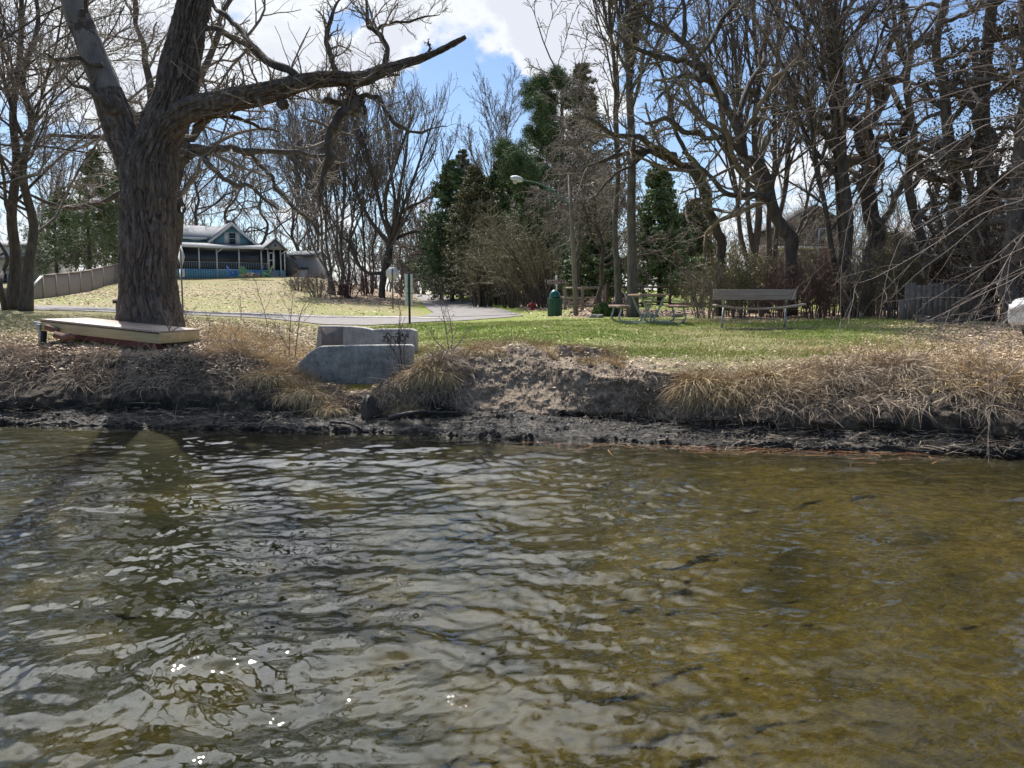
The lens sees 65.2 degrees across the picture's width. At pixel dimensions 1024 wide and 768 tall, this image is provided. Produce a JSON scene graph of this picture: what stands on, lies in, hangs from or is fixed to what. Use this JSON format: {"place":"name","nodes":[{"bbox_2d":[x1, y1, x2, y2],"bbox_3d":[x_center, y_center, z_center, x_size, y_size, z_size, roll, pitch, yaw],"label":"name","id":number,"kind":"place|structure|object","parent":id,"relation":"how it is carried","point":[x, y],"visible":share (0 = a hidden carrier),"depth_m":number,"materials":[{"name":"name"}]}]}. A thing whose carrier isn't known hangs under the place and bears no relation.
{"place":"outdoors","nodes":[
{"label":"outdoors","id":0,"kind":"place"},
{"bbox_2d":[0,294,522,324],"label":"road","id":1,"kind":"structure","parent":0,"point":[464,310],"depth_m":31.13,"materials":[{"name":"asphalt"}]},
{"bbox_2d":[0,0,1022,293],"label":"sky","id":2,"kind":"structure","parent":0,"point":[500,34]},
{"bbox_2d":[0,277,1023,767],"bbox_3d":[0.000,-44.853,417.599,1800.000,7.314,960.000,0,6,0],"label":"ground","id":3,"kind":"structure","parent":0,"point":[834,623],"depth_m":6.67,"materials":[{"name":"plant"}]},
{"bbox_2d":[0,240,74,281],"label":"white house","id":4,"kind":"structure","parent":3,"relation":"on","point":[36,273],"depth_m":78.27,"materials":[{"name":"paint"}]},
{"bbox_2d":[0,123,84,234],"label":"bare tree","id":5,"kind":"object","parent":3,"relation":"on","point":[63,164],"visible":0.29,"depth_m":98.28,"materials":[{"name":"brown plant"}]},
{"bbox_2d":[0,86,91,309],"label":"bare tree","id":6,"kind":"object","parent":3,"relation":"on","point":[3,303],"visible":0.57,"depth_m":26.26,"materials":[{"name":"brown plant"}]},
{"bbox_2d":[7,185,109,273],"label":"spruce","id":7,"kind":"object","parent":3,"relation":"on","point":[49,216],"visible":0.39,"depth_m":76.09,"materials":[{"name":"green plant"}]},
{"bbox_2d":[4,264,118,298],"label":"board fence","id":8,"kind":"object","parent":3,"relation":"on","point":[53,285],"visible":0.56,"depth_m":56.90,"materials":[{"name":"white paint"}]},
{"bbox_2d":[21,148,118,273],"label":"spruce","id":9,"kind":"object","parent":3,"relation":"on","point":[87,223],"visible":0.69,"depth_m":72.42,"materials":[{"name":"green plant"}]},
{"bbox_2d":[0,0,182,198],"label":"bare tree","id":10,"kind":"object","parent":3,"relation":"on","point":[18,92],"visible":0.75,"depth_m":22.96,"materials":[{"name":"brown plant"}]},
{"bbox_2d":[78,167,119,270],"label":"spruce","id":11,"kind":"object","parent":3,"relation":"on","point":[116,239],"visible":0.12,"depth_m":81.71,"materials":[{"name":"green plant"}]},
{"bbox_2d":[0,0,218,309],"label":"bare tree","id":12,"kind":"object","parent":3,"relation":"on","point":[13,282],"visible":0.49,"depth_m":26.25,"materials":[{"name":"brown plant"}]},
{"bbox_2d":[0,0,225,310],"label":"bare tree","id":13,"kind":"object","parent":3,"relation":"on","point":[26,298],"visible":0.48,"depth_m":25.74,"materials":[{"name":"brown plant"}]},
{"bbox_2d":[64,333,161,349],"bbox_3d":[-6.387,-0.722,12.644,1.976,0.314,0.160,2,6,18],"label":"support timber","id":14,"kind":"object","parent":3,"relation":"on","point":[113,341],"visible":0.32,"depth_m":12.48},
{"bbox_2d":[33,318,199,343],"bbox_3d":[-6.431,-0.756,12.995,2.486,0.451,0.972,6,8,17],"label":"dock section","id":15,"kind":"object","parent":3,"relation":"on","point":[132,331],"visible":0.95,"depth_m":12.63,"materials":[{"name":"brown wood"}]},
{"bbox_2d":[0,0,347,267],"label":"gnarled oak","id":16,"kind":"object","parent":3,"relation":"on","point":[219,151],"visible":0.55,"depth_m":35.11,"materials":[{"name":"brown plant"}]},
{"bbox_2d":[0,324,354,409],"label":"matted grass","id":17,"kind":"structure","parent":3,"relation":"on","point":[138,352],"depth_m":11.91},
{"bbox_2d":[0,175,436,292],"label":"distant woods","id":18,"kind":"object","parent":3,"relation":"on","point":[333,253],"visible":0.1,"depth_m":146.73,"materials":[{"name":"plant"}]},
{"bbox_2d":[180,90,287,225],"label":"bare tree","id":19,"kind":"object","parent":3,"relation":"on","point":[198,199],"visible":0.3,"depth_m":95.71,"materials":[{"name":"brown plant"}]},
{"bbox_2d":[188,107,281,237],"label":"bare tree","id":20,"kind":"object","parent":3,"relation":"on","point":[230,206],"visible":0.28,"depth_m":101.87,"materials":[{"name":"brown plant"}]},
{"bbox_2d":[177,220,297,277],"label":"blue house","id":21,"kind":"structure","parent":3,"relation":"on","point":[212,251],"depth_m":78.76,"materials":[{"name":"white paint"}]},
{"bbox_2d":[194,103,305,244],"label":"bare tree","id":22,"kind":"object","parent":3,"relation":"on","point":[266,234],"visible":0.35,"depth_m":98.76,"materials":[{"name":"brown plant"}]},
{"bbox_2d":[29,0,476,327],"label":"old tree","id":23,"kind":"object","parent":3,"relation":"on","point":[145,150],"visible":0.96,"depth_m":13.27,"materials":[{"name":"brown plant"}]},
{"bbox_2d":[198,319,331,389],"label":"tall dry grass","id":24,"kind":"structure","parent":3,"relation":"on","point":[248,342],"depth_m":13.11,"materials":[{"name":"plant"}]},
{"bbox_2d":[230,354,306,393],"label":"grass tussock","id":25,"kind":"object","parent":3,"relation":"on","point":[278,376],"depth_m":11.26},
{"bbox_2d":[243,92,333,250],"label":"bare tree","id":26,"kind":"object","parent":3,"relation":"on","point":[291,236],"visible":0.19,"depth_m":103.56,"materials":[{"name":"brown plant"}]},
{"bbox_2d":[255,374,340,413],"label":"grass tussock","id":27,"kind":"object","parent":3,"relation":"on","point":[304,395],"depth_m":11.05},
{"bbox_2d":[288,251,327,278],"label":"grey garage","id":28,"kind":"structure","parent":3,"relation":"on","point":[306,261],"depth_m":87.20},
{"bbox_2d":[295,271,343,296],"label":"understory shrub","id":29,"kind":"object","parent":3,"relation":"on","point":[311,289],"visible":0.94,"depth_m":55.41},
{"bbox_2d":[297,390,355,418],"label":"grass tussock","id":30,"kind":"object","parent":3,"relation":"on","point":[334,410],"depth_m":10.93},
{"bbox_2d":[248,43,405,294],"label":"bare tree cluster","id":31,"kind":"object","parent":3,"relation":"on","point":[343,172],"visible":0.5,"depth_m":58.49,"materials":[{"name":"brown plant"}]},
{"bbox_2d":[326,267,374,297],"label":"understory shrub","id":32,"kind":"object","parent":3,"relation":"on","point":[346,291],"visible":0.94,"depth_m":56.22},
{"bbox_2d":[293,344,414,383],"bbox_3d":[-2.348,-0.295,11.906,1.781,0.584,0.240,0,6,-1],"label":"concrete barrier","id":33,"kind":"object","parent":3,"relation":"on","point":[350,364],"visible":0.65,"depth_m":11.78,"materials":[{"name":"concrete"}]},
{"bbox_2d":[300,69,432,293],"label":"bare tree cluster","id":34,"kind":"object","parent":3,"relation":"on","point":[364,220],"visible":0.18,"depth_m":64.55,"materials":[{"name":"brown plant"}]},
{"bbox_2d":[316,326,417,351],"bbox_3d":[-2.433,-0.632,13.435,1.688,0.691,0.266,0,6,1],"label":"concrete barrier","id":35,"kind":"object","parent":3,"relation":"on","point":[340,335],"visible":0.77,"depth_m":13.29,"materials":[{"name":"grey concrete"}]},
{"bbox_2d":[360,395,380,420],"bbox_3d":[-1.942,0.336,10.859,0.286,0.380,0.288,6,8,43],"label":"rock","id":36,"kind":"object","parent":3,"relation":"on","point":[369,410],"visible":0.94,"depth_m":10.77,"materials":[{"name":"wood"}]},
{"bbox_2d":[311,68,467,297],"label":"bare tree","id":37,"kind":"object","parent":3,"relation":"on","point":[393,232],"visible":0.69,"depth_m":58.41,"materials":[{"name":"brown plant"}]},
{"bbox_2d":[376,174,442,294],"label":"bare tree","id":38,"kind":"object","parent":3,"relation":"on","point":[417,222],"visible":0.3,"depth_m":87.75,"materials":[{"name":"brown plant"}]},
{"bbox_2d":[376,232,459,293],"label":"distant woods","id":39,"kind":"object","parent":3,"relation":"on","point":[406,271],"visible":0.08,"depth_m":109.60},
{"bbox_2d":[385,158,469,301],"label":"spruce","id":40,"kind":"object","parent":3,"relation":"on","point":[451,176],"visible":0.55,"depth_m":56.14,"materials":[{"name":"green plant"}]},
{"bbox_2d":[389,349,473,397],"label":"grass tussock","id":41,"kind":"object","parent":3,"relation":"on","point":[434,376],"depth_m":11.01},
{"bbox_2d":[406,221,471,299],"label":"spruce","id":42,"kind":"object","parent":3,"relation":"on","point":[417,268],"visible":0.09,"depth_m":61.28,"materials":[{"name":"green plant"}]},
{"bbox_2d":[413,344,473,377],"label":"grass tussock","id":43,"kind":"object","parent":3,"relation":"on","point":[452,360],"depth_m":11.22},
{"bbox_2d":[414,165,509,303],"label":"spruce","id":44,"kind":"object","parent":3,"relation":"on","point":[471,189],"visible":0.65,"depth_m":50.68,"materials":[{"name":"green plant"}]},
{"bbox_2d":[452,231,503,306],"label":"roadside brush","id":45,"kind":"object","parent":3,"relation":"on","point":[481,291],"visible":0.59,"depth_m":45.29,"materials":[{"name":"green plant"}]},
{"bbox_2d":[448,334,511,359],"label":"grass tussock","id":46,"kind":"object","parent":3,"relation":"on","point":[483,350],"depth_m":11.73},
{"bbox_2d":[441,170,528,298],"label":"spruce","id":47,"kind":"object","parent":3,"relation":"on","point":[492,184],"visible":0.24,"depth_m":53.61,"materials":[{"name":"green plant"}]},
{"bbox_2d":[438,58,536,208],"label":"bare tree","id":48,"kind":"object","parent":3,"relation":"on","point":[506,120],"visible":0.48,"depth_m":85.23,"materials":[{"name":"brown plant"}]},
{"bbox_2d":[3,281,999,317],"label":"fallen leaves","id":49,"kind":"object","parent":3,"relation":"on","point":[689,313],"visible":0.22,"depth_m":47.73,"materials":[{"name":"brown plant"}]},
{"bbox_2d":[451,210,559,307],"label":"roadside brush","id":50,"kind":"object","parent":3,"relation":"on","point":[513,302],"visible":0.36,"depth_m":41.53,"materials":[{"name":"brown plant"}]},
{"bbox_2d":[0,343,1018,404],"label":"fallen leaves","id":51,"kind":"object","parent":3,"relation":"on","point":[71,349],"visible":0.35,"depth_m":11.65,"materials":[{"name":"brown plant"}]},
{"bbox_2d":[0,330,1023,433],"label":"bank grass","id":52,"kind":"structure","parent":3,"relation":"on","point":[408,395],"depth_m":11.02,"materials":[{"name":"plant"}]},
{"bbox_2d":[0,312,1023,390],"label":"lawn grass","id":53,"kind":"structure","parent":3,"relation":"on","point":[636,351],"depth_m":16.10,"materials":[{"name":"plant"}]},
{"bbox_2d":[0,396,1023,460],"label":"mud clods","id":54,"kind":"object","parent":3,"relation":"on","point":[741,427],"visible":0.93,"depth_m":10.04,"materials":[{"name":"soil"}]},
{"bbox_2d":[0,312,1023,396],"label":"fallen leaves","id":55,"kind":"object","parent":3,"relation":"on","point":[69,342],"visible":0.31,"depth_m":14.44,"materials":[{"name":"brown plant"}]},
{"bbox_2d":[0,399,1023,458],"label":"straw litter","id":56,"kind":"object","parent":3,"relation":"on","point":[572,433],"visible":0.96,"depth_m":10.06,"materials":[{"name":"brown plant"}]},
{"bbox_2d":[461,191,575,308],"bbox_3d":[0.048,-6.349,38.365,5.461,5.602,5.248,-5,8,-41],"label":"roadside brush","id":57,"kind":"object","parent":3,"relation":"on","point":[520,268],"visible":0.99,"depth_m":38.16,"materials":[{"name":"brown plant"}]},
{"bbox_2d":[473,187,570,297],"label":"spruce","id":58,"kind":"object","parent":3,"relation":"on","point":[530,225],"visible":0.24,"depth_m":48.54,"materials":[{"name":"green plant"}]},
{"bbox_2d":[488,132,558,296],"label":"white pine","id":59,"kind":"object","parent":3,"relation":"on","point":[517,161],"visible":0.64,"depth_m":48.15,"materials":[{"name":"green plant"}]},
{"bbox_2d":[416,333,630,368],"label":"rim grass","id":60,"kind":"structure","parent":3,"relation":"on","point":[596,359],"depth_m":11.85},
{"bbox_2d":[510,175,578,315],"bbox_3d":[1.202,-4.813,28.989,2.559,5.461,0.230,-1,6,-7],"label":"lamp pole","id":61,"kind":"object","parent":3,"relation":"on","point":[515,179],"visible":0.95,"depth_m":29.04,"materials":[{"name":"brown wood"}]},
{"bbox_2d":[516,61,578,295],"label":"white pine","id":62,"kind":"object","parent":3,"relation":"on","point":[540,117],"visible":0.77,"depth_m":52.08,"materials":[{"name":"green plant"}]},
{"bbox_2d":[508,122,624,283],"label":"spruce","id":63,"kind":"object","parent":3,"relation":"on","point":[540,159],"visible":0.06,"depth_m":58.00,"materials":[{"name":"green plant"}]},
{"bbox_2d":[424,342,741,424],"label":"soil crumbs","id":64,"kind":"object","parent":3,"relation":"on","point":[512,348],"visible":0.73,"depth_m":10.70,"materials":[{"name":"soil"}]},
{"bbox_2d":[517,55,669,304],"bbox_3d":[3.744,-9.230,37.092,6.556,11.519,6.168,2,6,21],"label":"drooping tree","id":65,"kind":"object","parent":3,"relation":"on","point":[596,154],"visible":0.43,"depth_m":36.90,"materials":[{"name":"brown plant"}]},
{"bbox_2d":[548,62,641,255],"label":"spruce","id":66,"kind":"object","parent":3,"relation":"on","point":[593,98],"visible":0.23,"depth_m":59.65,"materials":[{"name":"green plant"}]},
{"bbox_2d":[555,197,643,302],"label":"spruce","id":67,"kind":"object","parent":3,"relation":"on","point":[590,265],"visible":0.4,"depth_m":40.76,"materials":[{"name":"green plant"}]},
{"bbox_2d":[525,112,704,304],"bbox_3d":[3.749,-6.225,30.781,6.287,7.299,4.804,-2,6,-21],"label":"drooping tree","id":68,"kind":"object","parent":3,"relation":"on","point":[594,219],"visible":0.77,"depth_m":30.33,"materials":[{"name":"brown plant"}]},
{"bbox_2d":[524,0,706,315],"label":"tall bare tree","id":69,"kind":"object","parent":3,"relation":"on","point":[615,77],"visible":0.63,"depth_m":26.22,"materials":[{"name":"grey plant"}]},
{"bbox_2d":[542,5,726,315],"bbox_3d":[3.906,-7.433,26.105,5.873,10.752,4.023,-4,7,-35],"label":"gnarled oak","id":70,"kind":"object","parent":3,"relation":"on","point":[660,151],"visible":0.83,"depth_m":26.02,"materials":[{"name":"brown plant"}]},
{"bbox_2d":[585,0,697,316],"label":"tall bare tree","id":71,"kind":"object","parent":3,"relation":"on","point":[632,285],"visible":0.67,"depth_m":26.10,"materials":[{"name":"brown plant"}]},
{"bbox_2d":[608,294,690,323],"bbox_3d":[3.480,-1.932,20.510,1.800,0.745,1.750,0,6,-1],"label":"picnic table","id":72,"kind":"object","parent":3,"relation":"on","point":[621,307],"visible":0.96,"depth_m":19.91,"materials":[{"name":"grey wood"}]},
{"bbox_2d":[624,163,708,304],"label":"spruce","id":73,"kind":"object","parent":3,"relation":"on","point":[659,202],"visible":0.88,"depth_m":42.66,"materials":[{"name":"green plant"}]},
{"bbox_2d":[656,198,726,302],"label":"spruce","id":74,"kind":"object","parent":3,"relation":"on","point":[701,218],"visible":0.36,"depth_m":46.76,"materials":[{"name":"green plant"}]},
{"bbox_2d":[650,354,748,413],"bbox_3d":[2.394,0.021,10.210,1.319,0.859,1.089,0,6,0],"label":"grass tussock","id":75,"kind":"object","parent":3,"relation":"on","point":[678,388],"depth_m":10.02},
{"bbox_2d":[666,251,739,317],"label":"thicket shrub","id":76,"kind":"object","parent":3,"relation":"on","point":[702,296],"visible":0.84,"depth_m":24.75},
{"bbox_2d":[601,0,823,315],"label":"gnarled oak","id":77,"kind":"object","parent":3,"relation":"on","point":[783,227],"visible":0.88,"depth_m":23.61,"materials":[{"name":"brown plant"}]},
{"bbox_2d":[679,240,753,315],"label":"thicket shrub","id":78,"kind":"object","parent":3,"relation":"on","point":[731,253],"visible":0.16,"depth_m":26.70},
{"bbox_2d":[681,358,767,414],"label":"grass tussock","id":79,"kind":"object","parent":3,"relation":"on","point":[743,395],"depth_m":9.89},
{"bbox_2d":[705,248,765,317],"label":"thicket shrub","id":80,"kind":"object","parent":3,"relation":"on","point":[740,273],"visible":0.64,"depth_m":24.67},
{"bbox_2d":[727,239,784,316],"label":"thicket shrub","id":81,"kind":"object","parent":3,"relation":"on","point":[763,278],"visible":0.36,"depth_m":25.82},
{"bbox_2d":[723,354,803,398],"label":"grass tussock","id":82,"kind":"object","parent":3,"relation":"on","point":[759,379],"depth_m":9.99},
{"bbox_2d":[707,327,821,329],"bbox_3d":[5.755,-1.283,18.365,3.022,0.046,0.901,0,6,0],"label":"dirt patch","id":83,"kind":"object","parent":3,"relation":"on","point":[758,328],"visible":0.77,"depth_m":18.41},
{"bbox_2d":[713,289,805,327],"bbox_3d":[5.650,-1.688,18.363,2.005,0.962,0.523,0,6,3],"label":"park bench","id":84,"kind":"object","parent":83,"relation":"on","point":[749,294],"visible":0.98,"depth_m":18.50,"materials":[{"name":"brown wood"}]},
{"bbox_2d":[512,168,1021,284],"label":"distant woods","id":85,"kind":"object","parent":3,"relation":"on","point":[857,207],"visible":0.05,"depth_m":100.68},
{"bbox_2d":[743,252,811,317],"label":"thicket shrub","id":86,"kind":"object","parent":3,"relation":"on","point":[773,285],"visible":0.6,"depth_m":24.21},
{"bbox_2d":[645,0,940,312],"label":"tall bare tree","id":87,"kind":"object","parent":3,"relation":"on","point":[733,44],"visible":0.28,"depth_m":29.09,"materials":[{"name":"brown plant"}]},
{"bbox_2d":[754,234,837,315],"bbox_3d":[9.410,-3.522,26.299,2.317,2.764,2.541,-2,6,-18],"label":"thicket shrub","id":88,"kind":"object","parent":3,"relation":"on","point":[809,251],"visible":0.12,"depth_m":26.03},
{"bbox_2d":[754,182,838,307],"bbox_3d":[13.437,-6.340,36.956,4.395,5.878,5.296,0,6,0],"label":"thicket shrub","id":89,"kind":"object","parent":3,"relation":"on","point":[807,234],"visible":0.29,"depth_m":37.27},
{"bbox_2d":[745,204,864,281],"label":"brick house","id":90,"kind":"structure","parent":3,"relation":"on","point":[793,222],"depth_m":70.97,"materials":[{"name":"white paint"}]},
{"bbox_2d":[775,239,853,318],"bbox_3d":[8.977,-3.125,23.857,2.094,2.526,2.142,0,6,0],"label":"thicket shrub","id":91,"kind":"object","parent":3,"relation":"on","point":[821,293],"visible":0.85,"depth_m":23.64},
{"bbox_2d":[717,0,925,317],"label":"tall bare tree","id":92,"kind":"object","parent":3,"relation":"on","point":[834,37],"visible":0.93,"depth_m":23.18,"materials":[{"name":"brown plant"}]},
{"bbox_2d":[797,245,869,315],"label":"thicket shrub","id":93,"kind":"object","parent":3,"relation":"on","point":[810,275],"visible":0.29,"depth_m":25.78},
{"bbox_2d":[802,347,903,393],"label":"grass tussock","id":94,"kind":"object","parent":3,"relation":"on","point":[865,370],"depth_m":9.91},
{"bbox_2d":[825,228,892,317],"bbox_3d":[10.143,-3.210,23.162,2.002,2.807,2.708,2,6,17],"label":"thicket shrub","id":95,"kind":"object","parent":3,"relation":"on","point":[862,292],"visible":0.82,"depth_m":23.03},
{"bbox_2d":[784,0,948,315],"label":"gnarled oak","id":96,"kind":"object","parent":3,"relation":"on","point":[861,156],"visible":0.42,"depth_m":25.31,"materials":[{"name":"brown plant"}]},
{"bbox_2d":[830,217,914,316],"bbox_3d":[11.272,-3.537,24.535,2.621,3.157,2.826,0,6,0],"label":"thicket shrub","id":97,"kind":"object","parent":3,"relation":"on","point":[873,306],"visible":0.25,"depth_m":24.67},
{"bbox_2d":[729,0,1023,466],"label":"overhanging tree","id":98,"kind":"object","parent":3,"relation":"on","point":[991,210],"visible":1,"depth_m":9.01,"materials":[{"name":"brown plant"}]},
{"bbox_2d":[848,227,942,318],"bbox_3d":[11.055,-3.099,22.645,2.653,2.690,1.978,0,6,0],"label":"thicket shrub","id":99,"kind":"object","parent":3,"relation":"on","point":[893,303],"visible":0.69,"depth_m":22.63,"materials":[{"name":"plant"}]},
{"bbox_2d":[775,332,1023,371],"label":"tall dry grass","id":100,"kind":"structure","parent":3,"relation":"on","point":[887,346],"depth_m":12.23,"materials":[{"name":"plant"}]},
{"bbox_2d":[868,334,966,390],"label":"grass tussock","id":101,"kind":"object","parent":3,"relation":"on","point":[909,372],"depth_m":9.86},
{"bbox_2d":[850,0,996,284],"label":"vine tree","id":102,"kind":"object","parent":3,"relation":"on","point":[911,201],"visible":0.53,"depth_m":23.26,"materials":[{"name":"grey plant"}]},
{"bbox_2d":[881,192,968,288],"bbox_3d":[12.525,-3.793,23.942,2.760,3.782,2.949,0,6,0],"label":"thicket shrub","id":103,"kind":"object","parent":3,"relation":"on","point":[947,266],"visible":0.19,"depth_m":23.64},
{"bbox_2d":[898,283,971,320],"bbox_3d":[11.620,-2.160,21.441,2.470,1.116,0.330,1,6,6],"label":"board fence","id":104,"kind":"object","parent":3,"relation":"on","point":[938,306],"visible":0.45,"depth_m":21.58,"materials":[{"name":"grey wood"}]},
{"bbox_2d":[886,0,1007,302],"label":"vine tree","id":105,"kind":"object","parent":3,"relation":"on","point":[935,43],"visible":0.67,"depth_m":21.31,"materials":[{"name":"brown plant"}]},
{"bbox_2d":[908,0,1023,321],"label":"vine tree","id":106,"kind":"object","parent":3,"relation":"on","point":[986,132],"visible":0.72,"depth_m":20.41,"materials":[{"name":"brown plant"}]},
{"bbox_2d":[936,198,1023,320],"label":"thicket shrub","id":107,"kind":"object","parent":3,"relation":"on","point":[972,249],"visible":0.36,"depth_m":20.61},
{"bbox_2d":[946,0,1023,322],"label":"vine tree","id":108,"kind":"object","parent":3,"relation":"on","point":[1014,231],"visible":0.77,"depth_m":19.50,"materials":[{"name":"brown plant"}]},
{"bbox_2d":[972,205,1023,304],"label":"thicket shrub","id":109,"kind":"object","parent":3,"relation":"on","point":[980,249],"visible":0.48,"depth_m":19.72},
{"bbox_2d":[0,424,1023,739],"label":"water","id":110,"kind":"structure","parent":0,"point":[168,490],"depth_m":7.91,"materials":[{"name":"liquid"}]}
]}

